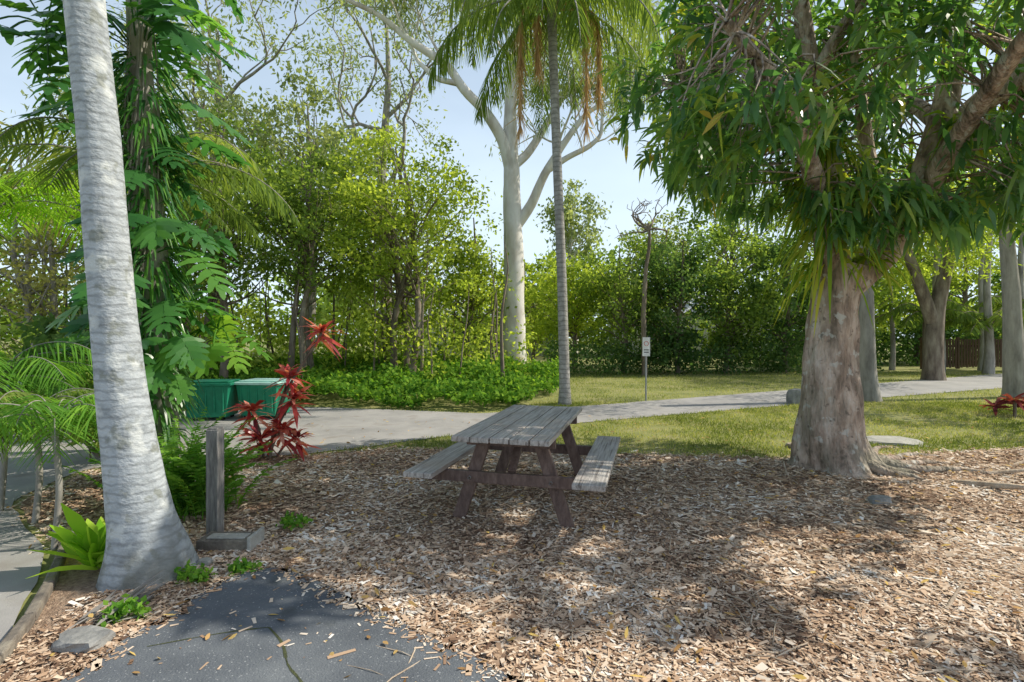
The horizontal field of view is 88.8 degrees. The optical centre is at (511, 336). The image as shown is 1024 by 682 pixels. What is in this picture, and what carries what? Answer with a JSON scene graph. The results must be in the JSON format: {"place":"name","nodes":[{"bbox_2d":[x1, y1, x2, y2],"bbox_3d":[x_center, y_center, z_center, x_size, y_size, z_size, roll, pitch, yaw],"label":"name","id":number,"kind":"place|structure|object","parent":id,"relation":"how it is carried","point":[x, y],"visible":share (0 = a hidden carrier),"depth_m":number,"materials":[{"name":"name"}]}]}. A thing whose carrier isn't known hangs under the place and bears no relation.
{"place":"outdoors","nodes":[
{"label":"outdoors","id":0,"kind":"place"},
{"bbox_2d":[60,567,517,681],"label":"asphalt path","id":1,"kind":"structure","parent":0,"point":[243,656],"depth_m":2.47,"materials":[{"name":"grey asphalt"}]},
{"bbox_2d":[147,627,302,681],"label":"path crack","id":2,"kind":"object","parent":1,"relation":"on","point":[286,656],"visible":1,"depth_m":2.50,"materials":[{"name":"black asphalt"}]},
{"bbox_2d":[0,373,1001,641],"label":"driveway","id":3,"kind":"structure","parent":0,"point":[20,561],"depth_m":8.43,"materials":[{"name":"concrete"}]},
{"bbox_2d":[0,170,84,264],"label":"palm tree","id":4,"kind":"object","parent":3,"relation":"on","point":[31,208],"visible":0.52,"depth_m":7.64,"materials":[{"name":"green plant"}]},
{"bbox_2d":[0,341,93,511],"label":"young palm","id":5,"kind":"object","parent":3,"relation":"on","point":[29,372],"visible":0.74,"depth_m":4.44,"materials":[{"name":"green plant"}]},
{"bbox_2d":[12,288,92,434],"bbox_3d":[-6.221,0.339,7.765,2.229,2.334,1.736,0,0,43],"label":"garden shrub","id":6,"kind":"object","parent":3,"relation":"on","point":[41,324],"visible":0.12,"depth_m":7.23,"materials":[{"name":"green plant"}]},
{"bbox_2d":[0,116,300,324],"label":"palm tree","id":7,"kind":"object","parent":3,"relation":"on","point":[69,157],"visible":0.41,"depth_m":6.80,"materials":[{"name":"green plant"}]},
{"bbox_2d":[184,379,240,419],"bbox_3d":[-5.411,1.150,9.474,0.864,0.700,0.723,0,0,-6],"label":"wheeled waste bin","id":8,"kind":"object","parent":3,"relation":"on","point":[220,396],"visible":0.67,"depth_m":9.20,"materials":[{"name":"plastic"}]},
{"bbox_2d":[234,378,293,418],"bbox_3d":[-4.543,1.150,9.656,0.864,0.700,0.723,0,0,6],"label":"wheeled waste bin","id":9,"kind":"object","parent":3,"relation":"on","point":[251,391],"visible":0.68,"depth_m":9.36,"materials":[{"name":"plastic"}]},
{"bbox_2d":[0,338,1023,653],"bbox_3d":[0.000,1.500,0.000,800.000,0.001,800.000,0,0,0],"label":"ground","id":10,"kind":"structure","parent":0,"point":[336,400],"depth_m":10.97,"materials":[{"name":"green plant"}]},
{"bbox_2d":[0,268,20,331],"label":"broadleaf tree","id":11,"kind":"object","parent":10,"relation":"on","point":[8,282],"visible":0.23,"depth_m":15.63,"materials":[{"name":"green plant"}]},
{"bbox_2d":[0,542,67,665],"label":"timber edging","id":12,"kind":"object","parent":10,"relation":"on","point":[24,624],"visible":0.82,"depth_m":2.74,"materials":[{"name":"wood"}]},
{"bbox_2d":[0,161,83,346],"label":"broadleaf tree","id":13,"kind":"object","parent":10,"relation":"on","point":[18,241],"visible":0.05,"depth_m":14.07,"materials":[{"name":"green plant"}]},
{"bbox_2d":[0,318,86,402],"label":"garden shrub","id":14,"kind":"object","parent":10,"relation":"on","point":[9,337],"visible":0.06,"depth_m":8.47,"materials":[{"name":"green plant"}]},
{"bbox_2d":[0,393,97,549],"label":"young palm","id":15,"kind":"object","parent":10,"relation":"on","point":[54,422],"visible":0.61,"depth_m":3.48,"materials":[{"name":"green plant"}]},
{"bbox_2d":[37,365,99,458],"bbox_3d":[-4.981,0.923,6.239,1.563,1.326,1.473,0,0,-32],"label":"garden shrub","id":16,"kind":"object","parent":10,"relation":"on","point":[91,384],"visible":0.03,"depth_m":6.07,"materials":[{"name":"green plant"}]},
{"bbox_2d":[0,110,189,363],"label":"broadleaf tree","id":17,"kind":"object","parent":10,"relation":"on","point":[27,286],"visible":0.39,"depth_m":11.95,"materials":[{"name":"green plant"}]},
{"bbox_2d":[5,165,234,234],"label":"palm tree","id":18,"kind":"object","parent":10,"relation":"on","point":[218,221],"visible":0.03,"depth_m":11.94,"materials":[{"name":"green plant"}]},
{"bbox_2d":[27,76,291,378],"bbox_3d":[-9.976,-3.050,15.925,6.164,9.114,6.802,0,0,0],"label":"broadleaf tree","id":19,"kind":"object","parent":10,"relation":"on","point":[221,102],"visible":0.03,"depth_m":15.77,"materials":[{"name":"green plant"}]},
{"bbox_2d":[11,0,373,356],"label":"eucalyptus tree","id":20,"kind":"object","parent":10,"relation":"on","point":[200,93],"visible":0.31,"depth_m":18.16,"materials":[{"name":"green plant"}]},
{"bbox_2d":[163,86,314,378],"bbox_3d":[-7.814,-2.522,14.073,5.039,8.061,5.014,0,0,17],"label":"broadleaf tree","id":21,"kind":"object","parent":10,"relation":"on","point":[224,371],"visible":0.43,"depth_m":13.64,"materials":[{"name":"green plant"}]},
{"bbox_2d":[0,231,548,386],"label":"understorey shrubs","id":22,"kind":"object","parent":10,"relation":"on","point":[494,330],"visible":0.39,"depth_m":15.46,"materials":[{"name":"green plant"}]},
{"bbox_2d":[10,350,558,407],"bbox_3d":[-5.663,0.997,14.987,14.358,1.139,10.080,0,0,0],"label":"ivy ground cover","id":23,"kind":"object","parent":10,"relation":"on","point":[519,385],"visible":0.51,"depth_m":12.56,"materials":[{"name":"green plant"}]},
{"bbox_2d":[213,132,403,380],"bbox_3d":[-5.646,-2.144,14.594,4.866,7.311,4.831,0,0,0],"label":"broadleaf tree","id":24,"kind":"object","parent":10,"relation":"on","point":[309,221],"visible":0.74,"depth_m":13.99,"materials":[{"name":"green plant"}]},
{"bbox_2d":[225,55,404,353],"bbox_3d":[-7.748,-4.258,20.034,5.888,11.527,6.248,0,0,28],"label":"broadleaf tree","id":25,"kind":"object","parent":10,"relation":"on","point":[280,141],"visible":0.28,"depth_m":18.91,"materials":[{"name":"green plant"}]},
{"bbox_2d":[205,0,499,352],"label":"eucalyptus tree","id":26,"kind":"object","parent":10,"relation":"on","point":[386,102],"visible":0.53,"depth_m":22.68,"materials":[{"name":"green plant"}]},
{"bbox_2d":[317,130,462,355],"bbox_3d":[-4.671,-2.858,18.943,5.738,8.726,5.942,0,0,-16],"label":"broadleaf tree","id":27,"kind":"object","parent":10,"relation":"on","point":[389,252],"visible":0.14,"depth_m":18.61,"materials":[{"name":"green plant"}]},
{"bbox_2d":[302,109,502,385],"bbox_3d":[-3.052,-2.410,14.886,5.620,7.852,5.534,0,0,0],"label":"broadleaf tree","id":28,"kind":"object","parent":10,"relation":"on","point":[352,191],"visible":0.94,"depth_m":14.45,"materials":[{"name":"green plant"}]},
{"bbox_2d":[410,188,537,356],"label":"broadleaf tree","id":29,"kind":"object","parent":10,"relation":"on","point":[474,262],"visible":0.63,"depth_m":17.26,"materials":[{"name":"green plant"}]},
{"bbox_2d":[398,317,553,355],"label":"walls","id":30,"kind":"structure","parent":10,"relation":"on","point":[527,350],"depth_m":39.54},
{"bbox_2d":[411,300,525,316],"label":"roof","id":31,"kind":"structure","parent":30,"relation":"on","point":[456,311],"depth_m":40.12,"materials":[{"name":"metal"}]},
{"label":"window frames","id":32,"kind":"object","parent":30,"relation":"attached to","visible":0},
{"bbox_2d":[410,330,540,342],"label":"windows","id":33,"kind":"structure","parent":32,"relation":"attached to","point":[458,336],"depth_m":39.51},
{"bbox_2d":[0,229,1001,356],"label":"distant tree mass","id":34,"kind":"object","parent":10,"relation":"on","point":[323,308],"visible":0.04,"depth_m":38.17,"materials":[{"name":"green plant"}]},
{"bbox_2d":[0,437,1023,681],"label":"mulch bed","id":35,"kind":"object","parent":10,"relation":"on","point":[76,584],"visible":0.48,"depth_m":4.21,"materials":[{"name":"brown wood"}]},
{"bbox_2d":[0,387,98,523],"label":"young palm","id":36,"kind":"object","parent":35,"relation":"on","point":[39,487],"visible":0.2,"depth_m":4.16,"materials":[{"name":"green plant"}]},
{"bbox_2d":[28,503,105,577],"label":"birds nest fern","id":37,"kind":"object","parent":35,"relation":"on","point":[86,546],"visible":0.73,"depth_m":3.27,"materials":[{"name":"green plant"}]},
{"bbox_2d":[51,625,115,655],"bbox_3d":[-2.072,1.482,2.527,0.232,0.082,0.164,0,0,0],"label":"rock","id":38,"kind":"object","parent":35,"relation":"on","point":[84,639],"visible":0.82,"depth_m":2.49,"materials":[{"name":"grey stone"}]},
{"bbox_2d":[65,569,174,630],"bbox_3d":[-2.134,1.490,2.864,0.402,0.226,0.570,0,0,40],"label":"dry palm frond","id":39,"kind":"object","parent":35,"relation":"on","point":[139,590],"visible":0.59,"depth_m":2.86,"materials":[{"name":"plant"}]},
{"bbox_2d":[95,593,151,626],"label":"ground weed","id":40,"kind":"object","parent":35,"relation":"on","point":[130,603],"visible":0.94,"depth_m":2.76,"materials":[{"name":"green plant"}]},
{"bbox_2d":[48,428,205,488],"bbox_3d":[-3.137,1.096,4.443,1.244,0.777,1.324,0,0,0],"label":"sword fern","id":41,"kind":"object","parent":35,"relation":"on","point":[160,440],"visible":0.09,"depth_m":4.17,"materials":[{"name":"green plant"}]},
{"bbox_2d":[63,0,198,592],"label":"palm tree","id":42,"kind":"object","parent":35,"relation":"on","point":[147,537],"visible":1,"depth_m":3.21,"materials":[{"name":"grey plant"}]},
{"bbox_2d":[0,0,272,462],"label":"monstera covered tree","id":43,"kind":"object","parent":35,"relation":"on","point":[164,311],"visible":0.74,"depth_m":5.30,"materials":[{"name":"green plant"}]},
{"bbox_2d":[77,407,259,504],"bbox_3d":[-2.947,1.079,4.706,1.293,0.812,1.409,0,0,13],"label":"sword fern","id":44,"kind":"object","parent":35,"relation":"on","point":[171,446],"visible":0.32,"depth_m":4.62,"materials":[{"name":"green plant"}]},
{"bbox_2d":[174,559,216,588],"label":"ground weed","id":45,"kind":"object","parent":35,"relation":"on","point":[194,576],"visible":0.9,"depth_m":3.17,"materials":[{"name":"green plant"}]},
{"bbox_2d":[196,557,213,567],"bbox_3d":[-2.000,1.482,3.409,0.082,0.054,0.068,0,0,0],"label":"rock","id":46,"kind":"object","parent":35,"relation":"on","point":[207,561],"visible":0.65,"depth_m":3.39,"materials":[{"name":"stone"}]},
{"bbox_2d":[157,433,272,520],"bbox_3d":[-2.724,1.106,4.340,1.228,0.756,1.351,0,0,0],"label":"sword fern","id":47,"kind":"object","parent":35,"relation":"on","point":[180,490],"visible":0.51,"depth_m":4.26,"materials":[{"name":"green plant"}]},
{"bbox_2d":[206,426,223,533],"bbox_3d":[-2.231,1.093,3.925,0.101,0.814,0.114,0,0,0],"label":"timber bollard","id":48,"kind":"object","parent":35,"relation":"on","point":[214,478],"visible":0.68,"depth_m":3.89,"materials":[{"name":"grey wood"}]},
{"bbox_2d":[196,527,263,551],"bbox_3d":[-1.998,1.445,3.709,0.386,0.109,0.209,0,0,0],"label":"concrete block","id":49,"kind":"object","parent":35,"relation":"on","point":[231,540],"visible":0.92,"depth_m":3.63,"materials":[{"name":"concrete"}]},
{"bbox_2d":[174,431,297,514],"bbox_3d":[-2.530,1.159,4.548,0.958,0.650,1.019,0,0,10],"label":"sword fern","id":50,"kind":"object","parent":35,"relation":"on","point":[231,482],"visible":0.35,"depth_m":4.42,"materials":[{"name":"green plant"}]},
{"bbox_2d":[226,556,263,579],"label":"ground weed","id":51,"kind":"object","parent":35,"relation":"on","point":[237,566],"visible":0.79,"depth_m":3.29,"materials":[{"name":"green plant"}]},
{"bbox_2d":[225,317,346,460],"bbox_3d":[-2.775,0.678,6.384,1.474,1.854,0.720,0,0,-14],"label":"red cordyline","id":52,"kind":"object","parent":35,"relation":"on","point":[278,430],"visible":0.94,"depth_m":6.38,"materials":[{"name":"brown plant"}]},
{"bbox_2d":[275,510,312,530],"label":"ground weed","id":53,"kind":"object","parent":35,"relation":"on","point":[287,520],"visible":0.96,"depth_m":4.07,"materials":[{"name":"green plant"}]},
{"bbox_2d":[468,597,525,620],"bbox_3d":[-0.136,1.464,2.773,0.455,0.093,0.012,0,0,-17],"label":"fallen bark","id":54,"kind":"object","parent":35,"relation":"on","point":[487,611],"visible":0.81,"depth_m":2.78,"materials":[{"name":"beige wood"}]},
{"bbox_2d":[403,405,619,527],"bbox_3d":[0.142,1.134,4.734,1.545,0.763,1.875,0,0,15],"label":"picnic table","id":55,"kind":"object","parent":35,"relation":"on","point":[512,432],"visible":0.98,"depth_m":4.25,"materials":[{"name":"wood"}]},
{"bbox_2d":[6,416,1023,681],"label":"fallen leaves","id":56,"kind":"object","parent":35,"relation":"on","point":[756,653],"depth_m":3.27,"materials":[{"name":"brown plant"}]},
{"bbox_2d":[867,495,891,504],"bbox_3d":[3.291,1.482,4.672,0.177,0.095,0.109,0,0,0],"label":"rock","id":57,"kind":"object","parent":35,"relation":"on","point":[879,498],"visible":0.62,"depth_m":4.64,"materials":[{"name":"grey stone"}]},
{"bbox_2d":[943,580,966,612],"bbox_3d":[2.454,1.464,2.909,0.455,0.094,0.019,0,0,-34],"label":"fallen bark","id":58,"kind":"object","parent":35,"relation":"on","point":[952,598],"visible":0.8,"depth_m":2.92,"materials":[{"name":"beige wood"}]},
{"bbox_2d":[988,468,1023,473],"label":"fallen bark","id":59,"kind":"object","parent":35,"relation":"on","point":[1008,471],"visible":0.7,"depth_m":5.63,"materials":[{"name":"beige wood"}]},
{"bbox_2d":[998,460,1023,468],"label":"fallen bark","id":60,"kind":"object","parent":35,"relation":"on","point":[1017,463],"visible":0.73,"depth_m":5.97,"materials":[{"name":"beige wood"}]},
{"bbox_2d":[344,0,689,369],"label":"eucalyptus tree","id":61,"kind":"object","parent":10,"relation":"on","point":[515,217],"visible":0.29,"depth_m":16.86,"materials":[{"name":"beige plant"}]},
{"bbox_2d":[482,249,578,363],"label":"broadleaf tree","id":62,"kind":"object","parent":10,"relation":"on","point":[529,298],"visible":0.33,"depth_m":26.59,"materials":[{"name":"green plant"}]},
{"bbox_2d":[426,0,677,405],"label":"queen palm","id":63,"kind":"object","parent":10,"relation":"on","point":[583,16],"visible":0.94,"depth_m":11.36,"materials":[{"name":"green plant"}]},
{"bbox_2d":[524,250,615,368],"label":"hedge tree","id":64,"kind":"object","parent":10,"relation":"on","point":[576,313],"visible":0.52,"depth_m":23.12,"materials":[{"name":"green plant"}]},
{"bbox_2d":[533,178,611,352],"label":"eucalyptus tree","id":65,"kind":"object","parent":10,"relation":"on","point":[571,237],"visible":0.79,"depth_m":32.25,"materials":[{"name":"green plant"}]},
{"bbox_2d":[568,224,686,371],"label":"hedge tree","id":66,"kind":"object","parent":10,"relation":"on","point":[623,292],"visible":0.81,"depth_m":21.09,"materials":[{"name":"green plant"}]},
{"bbox_2d":[616,196,672,375],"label":"dead tree","id":67,"kind":"object","parent":10,"relation":"on","point":[648,228],"visible":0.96,"depth_m":19.51,"materials":[{"name":"brown plant"}]},
{"bbox_2d":[642,337,649,400],"bbox_3d":[3.100,0.764,12.080,0.173,1.473,0.060,0,0,0],"label":"parking sign","id":68,"kind":"object","parent":10,"relation":"on","point":[645,346],"visible":1,"depth_m":12.06,"materials":[{"name":"metal"}]},
{"bbox_2d":[286,370,1023,459],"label":"lawn grass","id":69,"kind":"structure","parent":10,"relation":"on","point":[966,406],"depth_m":9.06,"materials":[{"name":"green plant"}]},
{"bbox_2d":[616,207,693,344],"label":"broadleaf tree","id":70,"kind":"object","parent":10,"relation":"on","point":[679,239],"visible":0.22,"depth_m":26.66,"materials":[{"name":"green plant"}]},
{"bbox_2d":[611,224,745,373],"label":"hedge tree","id":71,"kind":"object","parent":10,"relation":"on","point":[681,289],"visible":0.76,"depth_m":20.43,"materials":[{"name":"green plant"}]},
{"bbox_2d":[607,313,783,357],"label":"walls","id":72,"kind":"structure","parent":10,"relation":"on","point":[693,326],"depth_m":36.34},
{"bbox_2d":[600,295,791,316],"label":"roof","id":73,"kind":"structure","parent":72,"relation":"on","point":[687,306],"depth_m":37.02,"materials":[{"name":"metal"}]},
{"bbox_2d":[657,167,795,366],"bbox_3d":[10.540,-3.342,25.007,6.824,9.697,5.804,0,0,0],"label":"broadleaf tree","id":74,"kind":"object","parent":10,"relation":"on","point":[746,236],"visible":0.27,"depth_m":24.51,"materials":[{"name":"green plant"}]},
{"bbox_2d":[663,217,805,372],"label":"hedge tree","id":75,"kind":"object","parent":10,"relation":"on","point":[733,327],"visible":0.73,"depth_m":20.66,"materials":[{"name":"green plant"}]},
{"bbox_2d":[534,315,1001,376],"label":"hedge shrubs","id":76,"kind":"object","parent":10,"relation":"on","point":[907,343],"visible":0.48,"depth_m":20.73,"materials":[{"name":"green plant"}]},
{"bbox_2d":[731,230,812,372],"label":"hedge tree","id":77,"kind":"object","parent":10,"relation":"on","point":[787,332],"visible":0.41,"depth_m":20.91,"materials":[{"name":"green plant"}]},
{"bbox_2d":[786,388,800,404],"bbox_3d":[6.272,1.409,11.544,0.341,0.477,0.273,0,0,0],"label":"rock","id":78,"kind":"object","parent":10,"relation":"on","point":[793,395],"visible":0.4,"depth_m":11.43,"materials":[{"name":"grey stone"}]},
{"bbox_2d":[594,0,1023,482],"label":"mango tree","id":79,"kind":"object","parent":10,"relation":"on","point":[835,205],"visible":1,"depth_m":5.44,"materials":[{"name":"green plant"}]},
{"bbox_2d":[774,226,928,345],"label":"broadleaf tree","id":80,"kind":"object","parent":10,"relation":"on","point":[881,299],"visible":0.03,"depth_m":22.62,"materials":[{"name":"green plant"}]},
{"bbox_2d":[771,70,932,402],"bbox_3d":[8.105,-2.239,12.297,4.043,7.528,3.611,0,0,-14],"label":"broadleaf tree","id":81,"kind":"object","parent":10,"relation":"on","point":[868,372],"visible":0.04,"depth_m":11.86,"materials":[{"name":"grey plant"}]},
{"bbox_2d":[797,235,932,342],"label":"broadleaf tree","id":82,"kind":"object","parent":10,"relation":"on","point":[895,322],"visible":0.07,"depth_m":25.37,"materials":[{"name":"green plant"}]},
{"bbox_2d":[867,435,928,446],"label":"stone slab","id":83,"kind":"structure","parent":10,"relation":"on","point":[890,440],"depth_m":7.27,"materials":[{"name":"stone"}]},
{"bbox_2d":[810,170,1023,373],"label":"slender tree grove","id":84,"kind":"object","parent":10,"relation":"on","point":[986,362],"visible":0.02,"depth_m":20.84,"materials":[{"name":"grey plant"}]},
{"bbox_2d":[854,235,986,363],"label":"broadleaf tree","id":85,"kind":"object","parent":10,"relation":"on","point":[930,286],"visible":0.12,"depth_m":27.27,"materials":[{"name":"green plant"}]},
{"bbox_2d":[849,148,1022,380],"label":"forked tree","id":86,"kind":"object","parent":10,"relation":"on","point":[933,307],"visible":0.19,"depth_m":17.60,"materials":[{"name":"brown plant"}]},
{"bbox_2d":[875,295,1023,357],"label":"palm grove","id":87,"kind":"object","parent":10,"relation":"on","point":[971,319],"visible":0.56,"depth_m":21.25,"materials":[{"name":"green plant"}]},
{"bbox_2d":[920,337,1001,368],"bbox_3d":[25.541,0.773,24.927,14.212,1.454,0.192,0,0,-10],"label":"picket fence","id":88,"kind":"object","parent":10,"relation":"on","point":[962,352],"visible":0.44,"depth_m":24.01,"materials":[{"name":"brown wood"}]},
{"bbox_2d":[922,228,1018,359],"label":"broadleaf tree","id":89,"kind":"object","parent":10,"relation":"on","point":[965,296],"visible":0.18,"depth_m":28.73,"materials":[{"name":"green plant"}]},
{"bbox_2d":[941,106,1023,397],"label":"roadside tree","id":90,"kind":"object","parent":10,"relation":"on","point":[1012,354],"visible":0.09,"depth_m":12.60,"materials":[{"name":"grey plant"}]},
{"bbox_2d":[976,393,1023,417],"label":"red bromeliad","id":91,"kind":"object","parent":10,"relation":"on","point":[1016,403],"visible":0.98,"depth_m":9.64,"materials":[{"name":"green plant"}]},
{"bbox_2d":[985,228,1018,329],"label":"broadleaf tree","id":92,"kind":"object","parent":10,"relation":"on","point":[997,277],"visible":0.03,"depth_m":28.86,"materials":[{"name":"green plant"}]},
{"bbox_2d":[0,0,1023,337],"label":"sky","id":93,"kind":"structure","parent":0,"point":[604,168],"materials":[{"name":"blue"}]},
{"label":"window frames","id":94,"kind":"object","parent":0,"visible":0},
{"bbox_2d":[648,330,771,343],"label":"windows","id":95,"kind":"structure","parent":94,"relation":"in","point":[701,337],"depth_m":36.25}
]}

